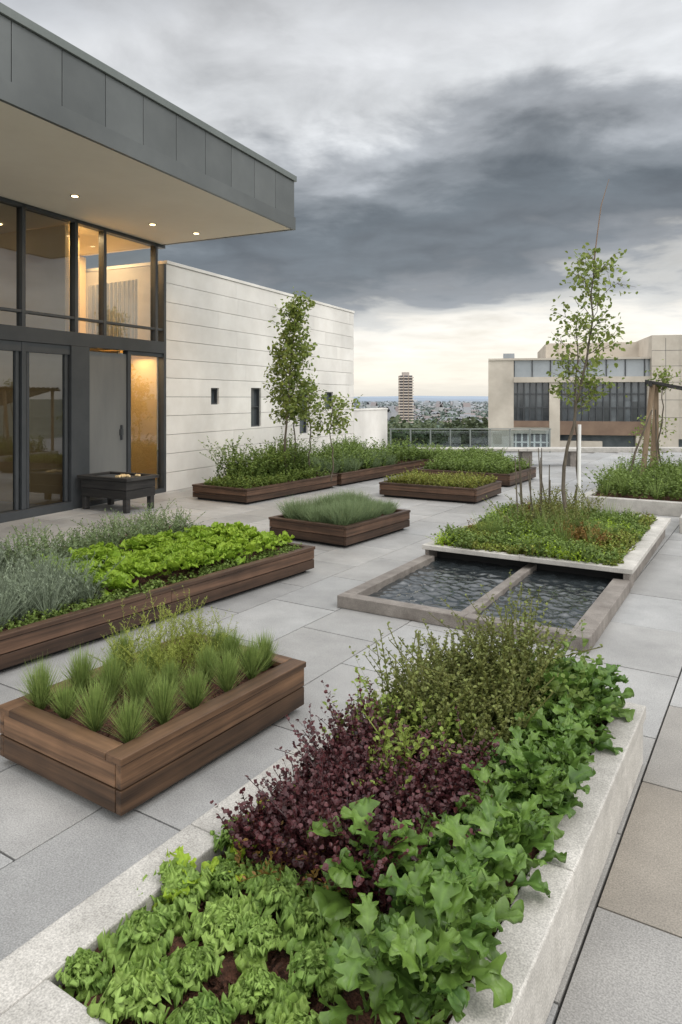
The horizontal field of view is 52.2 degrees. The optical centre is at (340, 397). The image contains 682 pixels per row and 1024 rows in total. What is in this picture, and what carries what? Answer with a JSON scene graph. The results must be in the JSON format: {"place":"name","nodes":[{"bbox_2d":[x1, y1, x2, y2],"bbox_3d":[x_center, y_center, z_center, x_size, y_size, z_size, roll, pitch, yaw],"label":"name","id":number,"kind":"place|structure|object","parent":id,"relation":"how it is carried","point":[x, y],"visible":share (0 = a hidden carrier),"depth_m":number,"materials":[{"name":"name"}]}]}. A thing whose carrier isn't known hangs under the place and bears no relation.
{"place":"outdoors","nodes":[
{"label":"outdoors","id":0,"kind":"place"},
{"bbox_2d":[0,266,149,511],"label":"room walls","id":1,"kind":"structure","parent":0,"point":[141,275],"depth_m":12.77,"materials":[{"name":"beige paint"}]},
{"bbox_2d":[0,203,149,255],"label":"ceiling","id":2,"kind":"structure","parent":1,"relation":"on","point":[89,242],"depth_m":11.30,"materials":[{"name":"paint"}]},
{"bbox_2d":[0,224,156,504],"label":"warm partition","id":3,"kind":"object","parent":1,"relation":"on","point":[47,269],"visible":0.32,"depth_m":11.07,"materials":[{"name":"paint"}]},
{"bbox_2d":[88,279,136,338],"bbox_3d":[-3.905,-1.518,12.002,0.040,1.235,1.160,0,0,25],"label":"curtain","id":4,"kind":"object","parent":3,"relation":"hanging from","point":[93,303],"visible":0.56,"depth_m":12.06,"materials":[{"name":"white fabric"}]},
{"bbox_2d":[0,101,288,244],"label":"soffit","id":5,"kind":"structure","parent":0,"point":[45,165],"depth_m":9.27,"materials":[{"name":"paint"}]},
{"bbox_2d":[0,15,293,216],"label":"fascia panels","id":6,"kind":"object","parent":5,"relation":"on","point":[33,62],"visible":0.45,"depth_m":7.90,"materials":[{"name":"grey metal"}]},
{"bbox_2d":[0,2,296,181],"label":"roof trim","id":7,"kind":"structure","parent":6,"relation":"attached to","point":[7,12],"depth_m":7.89,"materials":[{"name":"grey metal"}]},
{"bbox_2d":[0,77,295,245],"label":"fascia base","id":8,"kind":"object","parent":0,"point":[29,102],"visible":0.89,"depth_m":7.95,"materials":[{"name":"grey metal"}]},
{"bbox_2d":[276,487,400,525],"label":"ornamental grass","id":9,"kind":"object","parent":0,"point":[344,509],"depth_m":8.44,"materials":[{"name":"green plant"}]},
{"bbox_2d":[0,447,681,1023],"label":"roof terrace","id":10,"kind":"structure","parent":0,"point":[62,851],"depth_m":3.44,"materials":[{"name":"stone"}]},
{"bbox_2d":[0,196,165,522],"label":"window frames","id":11,"kind":"structure","parent":10,"relation":"on","point":[21,341],"depth_m":10.69,"materials":[{"name":"metal"}]},
{"bbox_2d":[90,351,125,500],"bbox_3d":[-3.837,0.444,11.378,0.050,2.368,0.874,0,0,25],"label":"door","id":12,"kind":"structure","parent":11,"relation":"attached to","point":[107,404],"depth_m":11.37,"materials":[{"name":"metal"}]},
{"bbox_2d":[119,425,123,439],"bbox_3d":[-3.663,0.575,11.638,0.040,0.250,0.070,0,0,25],"label":"door handle","id":13,"kind":"object","parent":12,"relation":"attached to","point":[121,431],"visible":1,"depth_m":11.63,"materials":[{"name":"black metal"}]},
{"bbox_2d":[77,471,158,513],"bbox_3d":[-3.420,1.439,10.700,1.040,0.518,0.680,0,0,28],"label":"fire pit table","id":14,"kind":"object","parent":10,"relation":"on","point":[125,487],"visible":0.98,"depth_m":10.49,"materials":[{"name":"metal"}]},
{"bbox_2d":[0,634,305,815],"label":"timber planter","id":15,"kind":"object","parent":10,"relation":"on","point":[109,772],"visible":0.62,"depth_m":3.09,"materials":[{"name":"wood"}]},
{"bbox_2d":[13,623,285,742],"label":"grass tufts","id":16,"kind":"object","parent":15,"relation":"on","point":[255,658],"visible":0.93,"depth_m":3.32,"materials":[{"name":"green plant"}]},
{"bbox_2d":[48,650,268,742],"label":"bark mulch","id":17,"kind":"object","parent":15,"relation":"in","point":[114,726],"visible":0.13,"depth_m":3.39,"materials":[{"name":"wood"}]},
{"bbox_2d":[87,585,242,691],"bbox_3d":[-0.960,1.286,3.766,0.725,0.390,0.933,0,0,30],"label":"dill plant","id":18,"kind":"object","parent":15,"relation":"on","point":[173,647],"visible":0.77,"depth_m":3.77,"materials":[{"name":"green plant"}]},
{"bbox_2d":[0,526,314,671],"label":"timber planter","id":19,"kind":"object","parent":10,"relation":"on","point":[19,646],"visible":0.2,"depth_m":5.18,"materials":[{"name":"wood"}]},
{"bbox_2d":[0,532,124,629],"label":"lavender shrub","id":20,"kind":"object","parent":19,"relation":"on","point":[36,587],"visible":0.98,"depth_m":4.93,"materials":[{"name":"green plant"}]},
{"bbox_2d":[0,500,204,572],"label":"sage shrub","id":21,"kind":"object","parent":19,"relation":"on","point":[179,524],"visible":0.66,"depth_m":6.62,"materials":[{"name":"green plant"}]},
{"bbox_2d":[0,543,301,631],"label":"herb border","id":22,"kind":"object","parent":19,"relation":"on","point":[34,618],"visible":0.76,"depth_m":5.23,"materials":[{"name":"green plant"}]},
{"bbox_2d":[23,521,294,595],"bbox_3d":[-1.544,1.373,6.263,1.314,0.230,2.348,0,0,35],"label":"lettuce bed","id":23,"kind":"object","parent":19,"relation":"on","point":[188,549],"visible":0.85,"depth_m":6.09,"materials":[{"name":"green plant"}]},
{"bbox_2d":[86,260,387,449],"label":"wall","id":24,"kind":"structure","parent":10,"relation":"on","point":[369,423],"depth_m":20.49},
{"bbox_2d":[166,264,353,491],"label":"cladding","id":25,"kind":"structure","parent":24,"relation":"attached to","point":[219,334],"depth_m":14.36,"materials":[{"name":"beige stone"}]},
{"bbox_2d":[211,388,331,433],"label":"window frames","id":26,"kind":"structure","parent":25,"relation":"attached to","point":[257,406],"depth_m":15.50,"materials":[{"name":"metal"}]},
{"bbox_2d":[211,389,328,431],"bbox_3d":[-1.499,0.330,16.345,0.025,1.040,5.430,0,0,25],"label":"window glass","id":27,"kind":"object","parent":26,"relation":"in","point":[253,409],"visible":0.32,"depth_m":15.44,"materials":[{"name":"black glass"}]},
{"bbox_2d":[192,473,337,503],"bbox_3d":[-1.285,1.573,12.467,1.216,0.247,2.616,0,0,33],"label":"timber planter","id":28,"kind":"object","parent":10,"relation":"on","point":[241,495],"visible":0.59,"depth_m":11.60,"materials":[{"name":"wood"}]},
{"bbox_2d":[199,426,320,483],"bbox_3d":[-1.355,0.999,12.592,1.515,0.968,2.420,0,0,45],"label":"mixed shrub","id":29,"kind":"object","parent":28,"relation":"on","point":[269,462],"visible":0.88,"depth_m":12.24,"materials":[{"name":"green plant"}]},
{"bbox_2d":[201,463,331,488],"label":"hedge","id":30,"kind":"object","parent":28,"relation":"on","point":[308,472],"visible":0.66,"depth_m":11.86,"materials":[{"name":"green plant"}]},
{"bbox_2d":[263,287,319,474],"bbox_3d":[-0.924,-0.268,12.579,1.012,3.544,1.080,0,0,31],"label":"young tree","id":31,"kind":"object","parent":28,"relation":"on","point":[288,348],"visible":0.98,"depth_m":12.55,"materials":[{"name":"green plant"}]},
{"bbox_2d":[266,360,321,468],"bbox_3d":[-0.829,0.325,12.925,1.035,2.354,0.761,0,0,18],"label":"young tree","id":32,"kind":"object","parent":28,"relation":"on","point":[297,395],"visible":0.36,"depth_m":12.84,"materials":[{"name":"green plant"}]},
{"bbox_2d":[292,374,328,465],"bbox_3d":[-0.654,0.517,13.261,0.722,1.972,0.766,0,0,43],"label":"young tree","id":33,"kind":"object","parent":28,"relation":"on","point":[309,400],"visible":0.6,"depth_m":13.27,"materials":[{"name":"green plant"}]},
{"bbox_2d":[301,389,362,480],"bbox_3d":[-0.172,0.669,12.657,1.080,1.668,1.148,0,0,27],"label":"young tree","id":34,"kind":"object","parent":28,"relation":"on","point":[334,424],"visible":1,"depth_m":12.55,"materials":[{"name":"green plant"}]},
{"bbox_2d":[0,657,645,1023],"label":"stone planter","id":35,"kind":"object","parent":10,"relation":"on","point":[537,945],"visible":0.11,"depth_m":1.95,"materials":[{"name":"stone"}]},
{"bbox_2d":[55,815,388,1023],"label":"curly lettuce bed","id":36,"kind":"object","parent":35,"relation":"on","point":[139,983],"visible":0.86,"depth_m":1.80,"materials":[{"name":"green plant"}]},
{"bbox_2d":[151,785,294,911],"bbox_3d":[-0.258,1.440,2.243,0.383,0.142,0.735,0,0,37],"label":"young lettuce","id":37,"kind":"object","parent":35,"relation":"on","point":[186,857],"visible":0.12,"depth_m":2.12,"materials":[{"name":"green plant"}]},
{"bbox_2d":[234,797,379,920],"bbox_3d":[-0.084,1.383,2.146,0.526,0.196,0.459,0,0,0],"label":"bronze herb","id":38,"kind":"object","parent":35,"relation":"on","point":[266,872],"visible":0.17,"depth_m":2.07,"materials":[{"name":"purple plant"}]},
{"bbox_2d":[210,675,506,915],"bbox_3d":[0.073,1.299,2.309,0.872,0.366,1.126,0,0,25],"label":"red leaf lettuce","id":39,"kind":"object","parent":35,"relation":"on","point":[328,790],"visible":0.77,"depth_m":2.23,"materials":[{"name":"plant"}]},
{"bbox_2d":[322,666,482,797],"bbox_3d":[0.244,1.296,2.712,0.642,0.373,1.026,0,0,0],"label":"celery leaf herb","id":40,"kind":"object","parent":35,"relation":"on","point":[402,735],"visible":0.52,"depth_m":2.68,"materials":[{"name":"green plant"}]},
{"bbox_2d":[306,657,634,1023],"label":"broad leaf greens","id":41,"kind":"object","parent":35,"relation":"on","point":[421,945],"visible":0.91,"depth_m":1.91,"materials":[{"name":"green plant"}]},
{"bbox_2d":[349,570,602,774],"bbox_3d":[0.576,1.166,3.061,1.101,0.633,0.978,0,0,-28],"label":"thyme shrub","id":42,"kind":"object","parent":35,"relation":"on","point":[483,680],"visible":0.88,"depth_m":2.93,"materials":[{"name":"green plant"}]},
{"bbox_2d":[495,616,620,723],"bbox_3d":[0.975,1.293,3.158,0.510,0.380,0.682,0,0,16],"label":"mint plant","id":43,"kind":"object","parent":35,"relation":"on","point":[556,686],"visible":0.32,"depth_m":3.06,"materials":[{"name":"green plant"}]},
{"bbox_2d":[269,509,410,546],"bbox_3d":[0.009,1.573,8.751,1.156,0.247,1.466,0,0,35],"label":"timber planter","id":44,"kind":"object","parent":10,"relation":"on","point":[342,535],"visible":0.52,"depth_m":8.21,"materials":[{"name":"wood"}]},
{"bbox_2d":[323,459,425,485],"bbox_3d":[0.121,1.573,15.560,2.216,0.247,3.816,0,0,33],"label":"timber planter","id":45,"kind":"object","parent":10,"relation":"on","point":[352,476],"visible":0.2,"depth_m":14.51,"materials":[{"name":"wood"}]},
{"bbox_2d":[254,434,427,472],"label":"mixed shrub","id":46,"kind":"object","parent":45,"relation":"on","point":[350,448],"visible":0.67,"depth_m":15.30,"materials":[{"name":"green plant"}]},
{"bbox_2d":[306,449,397,472],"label":"ornamental grass","id":47,"kind":"object","parent":45,"relation":"on","point":[349,465],"depth_m":13.96,"materials":[{"name":"green plant"}]},
{"bbox_2d":[379,481,501,503],"bbox_3d":[1.732,1.573,12.086,1.766,0.247,1.266,0,0,31],"label":"timber planter","id":48,"kind":"object","parent":10,"relation":"on","point":[443,493],"visible":0.58,"depth_m":11.55,"materials":[{"name":"wood"}]},
{"bbox_2d":[383,467,496,487],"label":"hedge","id":49,"kind":"object","parent":48,"relation":"on","point":[467,480],"visible":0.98,"depth_m":11.88,"materials":[{"name":"green plant"}]},
{"bbox_2d":[402,458,494,465],"bbox_3d":[2.595,1.573,16.925,2.616,0.247,1.516,0,0,32],"label":"timber planter","id":50,"kind":"object","parent":10,"relation":"on","point":[422,459],"visible":0.06,"depth_m":16.42,"materials":[{"name":"wood"}]},
{"bbox_2d":[396,440,505,459],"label":"hedge","id":51,"kind":"object","parent":50,"relation":"on","point":[430,453],"visible":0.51,"depth_m":16.63,"materials":[{"name":"green plant"}]},
{"bbox_2d":[389,428,550,452],"bbox_3d":[4.025,1.325,21.720,5.050,0.750,0.060,0,0,0],"label":"glass balustrade","id":52,"kind":"object","parent":10,"relation":"on","point":[481,428],"visible":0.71,"depth_m":21.70,"materials":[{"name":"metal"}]},
{"bbox_2d":[414,466,536,486],"bbox_3d":[2.802,1.573,14.451,2.016,0.247,1.716,0,0,32],"label":"timber planter","id":53,"kind":"object","parent":10,"relation":"on","point":[507,480],"visible":0.36,"depth_m":13.68,"materials":[{"name":"wood"}]},
{"bbox_2d":[420,449,533,473],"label":"hedge","id":54,"kind":"object","parent":53,"relation":"on","point":[499,465],"visible":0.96,"depth_m":14.07,"materials":[{"name":"green plant"}]},
{"bbox_2d":[337,555,629,651],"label":"reflecting pool","id":55,"kind":"structure","parent":10,"relation":"on","point":[418,589],"depth_m":5.79,"materials":[{"name":"stone"}]},
{"bbox_2d":[416,447,581,465],"bbox_3d":[3.925,1.474,17.475,4.050,0.448,0.550,0,0,0],"label":"stone bench","id":56,"kind":"object","parent":10,"relation":"on","point":[525,453],"visible":0.54,"depth_m":17.30,"materials":[{"name":"white stone"}]},
{"bbox_2d":[422,517,670,589],"bbox_3d":[2.471,1.587,7.909,2.010,0.226,3.048,0,0,31],"label":"stone planter","id":57,"kind":"object","parent":10,"relation":"on","point":[636,560],"visible":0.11,"depth_m":6.75,"materials":[{"name":"stone"}]},
{"bbox_2d":[514,448,550,522],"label":"plant stakes","id":58,"kind":"object","parent":57,"relation":"on","point":[540,479],"visible":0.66,"depth_m":8.76,"materials":[{"name":"brown wood"}]},
{"bbox_2d":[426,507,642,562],"bbox_3d":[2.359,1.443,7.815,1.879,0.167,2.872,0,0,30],"label":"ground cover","id":59,"kind":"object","parent":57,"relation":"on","point":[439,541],"visible":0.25,"depth_m":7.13,"materials":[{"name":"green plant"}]},
{"bbox_2d":[430,500,657,565],"bbox_3d":[2.396,1.407,7.847,1.943,0.258,3.006,0,0,29],"label":"ground cover","id":60,"kind":"object","parent":57,"relation":"on","point":[590,549],"visible":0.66,"depth_m":7.21,"materials":[{"name":"green plant"}]},
{"bbox_2d":[482,480,613,532],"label":"reddish shrub","id":61,"kind":"object","parent":57,"relation":"on","point":[552,511],"visible":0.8,"depth_m":8.02,"materials":[{"name":"green plant"}]},
{"bbox_2d":[469,492,632,543],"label":"ornamental grass","id":62,"kind":"object","parent":57,"relation":"on","point":[489,528],"depth_m":7.63,"materials":[{"name":"green plant"}]},
{"bbox_2d":[467,496,648,544],"bbox_3d":[2.571,1.402,8.151,1.666,0.208,2.090,0,0,35],"label":"bronze ground cover","id":63,"kind":"object","parent":57,"relation":"on","point":[576,533],"visible":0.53,"depth_m":7.31,"materials":[{"name":"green plant"}]},
{"bbox_2d":[546,308,602,505],"bbox_3d":[3.174,0.166,9.376,0.727,2.735,0.801,0,0,35],"label":"young tree","id":64,"kind":"object","parent":57,"relation":"on","point":[575,381],"visible":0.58,"depth_m":9.28,"materials":[{"name":"green plant"}]},
{"bbox_2d":[577,424,580,505],"bbox_3d":[3.145,0.945,9.200,0.052,1.190,0.044,0,0,0],"label":"white stake","id":65,"kind":"object","parent":57,"relation":"in","point":[579,459],"visible":0.77,"depth_m":9.18,"materials":[{"name":"paint"}]},
{"bbox_2d":[546,242,639,521],"bbox_3d":[2.809,-0.125,7.901,0.952,3.316,1.278,0,0,0],"label":"young tree","id":66,"kind":"object","parent":57,"relation":"on","point":[595,270],"visible":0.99,"depth_m":7.92,"materials":[{"name":"green plant"}]},
{"bbox_2d":[593,180,608,266],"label":"bare twig","id":67,"kind":"object","parent":66,"relation":"attached to","point":[598,222],"visible":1,"depth_m":7.95,"materials":[{"name":"brown wood"}]},
{"bbox_2d":[581,485,681,516],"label":"stone planter","id":68,"kind":"object","parent":10,"relation":"on","point":[650,505],"visible":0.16,"depth_m":10.29,"materials":[{"name":"stone"}]},
{"bbox_2d":[583,449,681,500],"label":"mixed shrub","id":69,"kind":"object","parent":68,"relation":"on","point":[667,466],"visible":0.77,"depth_m":10.89,"materials":[{"name":"green plant"}]},
{"bbox_2d":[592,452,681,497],"bbox_3d":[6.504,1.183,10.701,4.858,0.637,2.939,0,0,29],"label":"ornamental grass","id":70,"kind":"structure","parent":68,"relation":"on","point":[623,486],"depth_m":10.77,"materials":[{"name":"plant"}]},
{"bbox_2d":[630,410,657,479],"bbox_3d":[5.139,0.900,11.726,0.838,1.409,0.214,0,0,-30],"label":"leaning stake","id":71,"kind":"object","parent":68,"relation":"on","point":[635,451],"visible":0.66,"depth_m":11.62,"materials":[{"name":"brown wood"}]},
{"bbox_2d":[640,380,681,475],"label":"timber pergola","id":72,"kind":"object","parent":68,"relation":"on","point":[653,400],"visible":0.69,"depth_m":12.01,"materials":[{"name":"brown wood"}]},
{"bbox_2d":[645,359,681,461],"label":"young tree","id":73,"kind":"object","parent":68,"relation":"on","point":[663,379],"visible":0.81,"depth_m":12.28,"materials":[{"name":"green plant"}]},
{"bbox_2d":[629,415,676,456],"bbox_3d":[6.337,0.843,14.114,1.017,1.324,0.972,0,0,-29],"label":"young tree","id":74,"kind":"object","parent":10,"relation":"on","point":[643,423],"visible":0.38,"depth_m":14.19,"materials":[{"name":"green plant"}]},
{"bbox_2d":[0,0,681,396],"label":"sky","id":75,"kind":"structure","parent":0,"point":[447,158],"materials":[{"name":"grey"}]},
{"bbox_2d":[354,396,487,401],"bbox_3d":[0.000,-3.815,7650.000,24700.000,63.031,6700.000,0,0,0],"label":"hills","id":76,"kind":"structure","parent":0,"point":[430,398],"depth_m":6805.31,"materials":[{"name":"paint"}]},
{"bbox_2d":[679,515,681,532],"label":"stone planter","id":77,"kind":"object","parent":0,"point":[680,524],"visible":1,"depth_m":8.74,"materials":[{"name":"stone"}]},
{"label":"ground","id":78,"kind":"structure","parent":0,"visible":0},
{"bbox_2d":[157,401,487,450],"bbox_3d":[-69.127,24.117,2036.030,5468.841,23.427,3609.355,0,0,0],"label":"distant trees","id":79,"kind":"object","parent":78,"relation":"on","point":[445,405],"visible":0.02,"depth_m":1214.58,"materials":[{"name":"plant"}]},
{"bbox_2d":[398,372,413,422],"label":"tower block","id":80,"kind":"structure","parent":78,"relation":"on","point":[405,396],"depth_m":599.90,"materials":[{"name":"paint"}]},
{"bbox_2d":[400,375,411,421],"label":"windows","id":81,"kind":"structure","parent":80,"relation":"in","point":[400,375],"depth_m":599.86,"materials":[{"name":"glass"}]},
{"bbox_2d":[354,400,487,423],"bbox_3d":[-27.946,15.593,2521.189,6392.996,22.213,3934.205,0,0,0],"label":"distant city","id":82,"kind":"object","parent":78,"relation":"on","point":[466,407],"visible":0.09,"depth_m":1079.95,"materials":[{"name":"paint"}]},
{"bbox_2d":[387,415,487,450],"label":"background trees","id":83,"kind":"object","parent":78,"relation":"on","point":[459,437],"visible":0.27,"depth_m":76.62,"materials":[{"name":"green plant"}]},
{"bbox_2d":[488,335,681,446],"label":"stone walls","id":84,"kind":"structure","parent":78,"relation":"on","point":[502,379],"depth_m":58.87,"materials":[{"name":"stone"}]},
{"bbox_2d":[514,434,548,446],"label":"white frames","id":85,"kind":"structure","parent":84,"relation":"on","point":[527,442],"depth_m":59.68,"materials":[{"name":"paint"}]},
{"bbox_2d":[503,353,649,376],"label":"clerestory","id":86,"kind":"object","parent":84,"relation":"on","point":[541,368],"visible":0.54,"depth_m":58.57,"materials":[{"name":"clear glass"}]},
{"bbox_2d":[514,421,645,435],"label":"brown spandrels","id":87,"kind":"object","parent":84,"relation":"on","point":[607,427],"visible":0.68,"depth_m":58.11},
{"bbox_2d":[514,350,672,421],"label":"mullions","id":88,"kind":"object","parent":84,"relation":"attached to","point":[595,407],"visible":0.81,"depth_m":58.42,"materials":[{"name":"metal"}]},
{"bbox_2d":[514,382,681,446],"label":"windows","id":89,"kind":"structure","parent":84,"relation":"attached to","point":[615,440],"depth_m":58.71,"materials":[{"name":"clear glass"}]}
]}

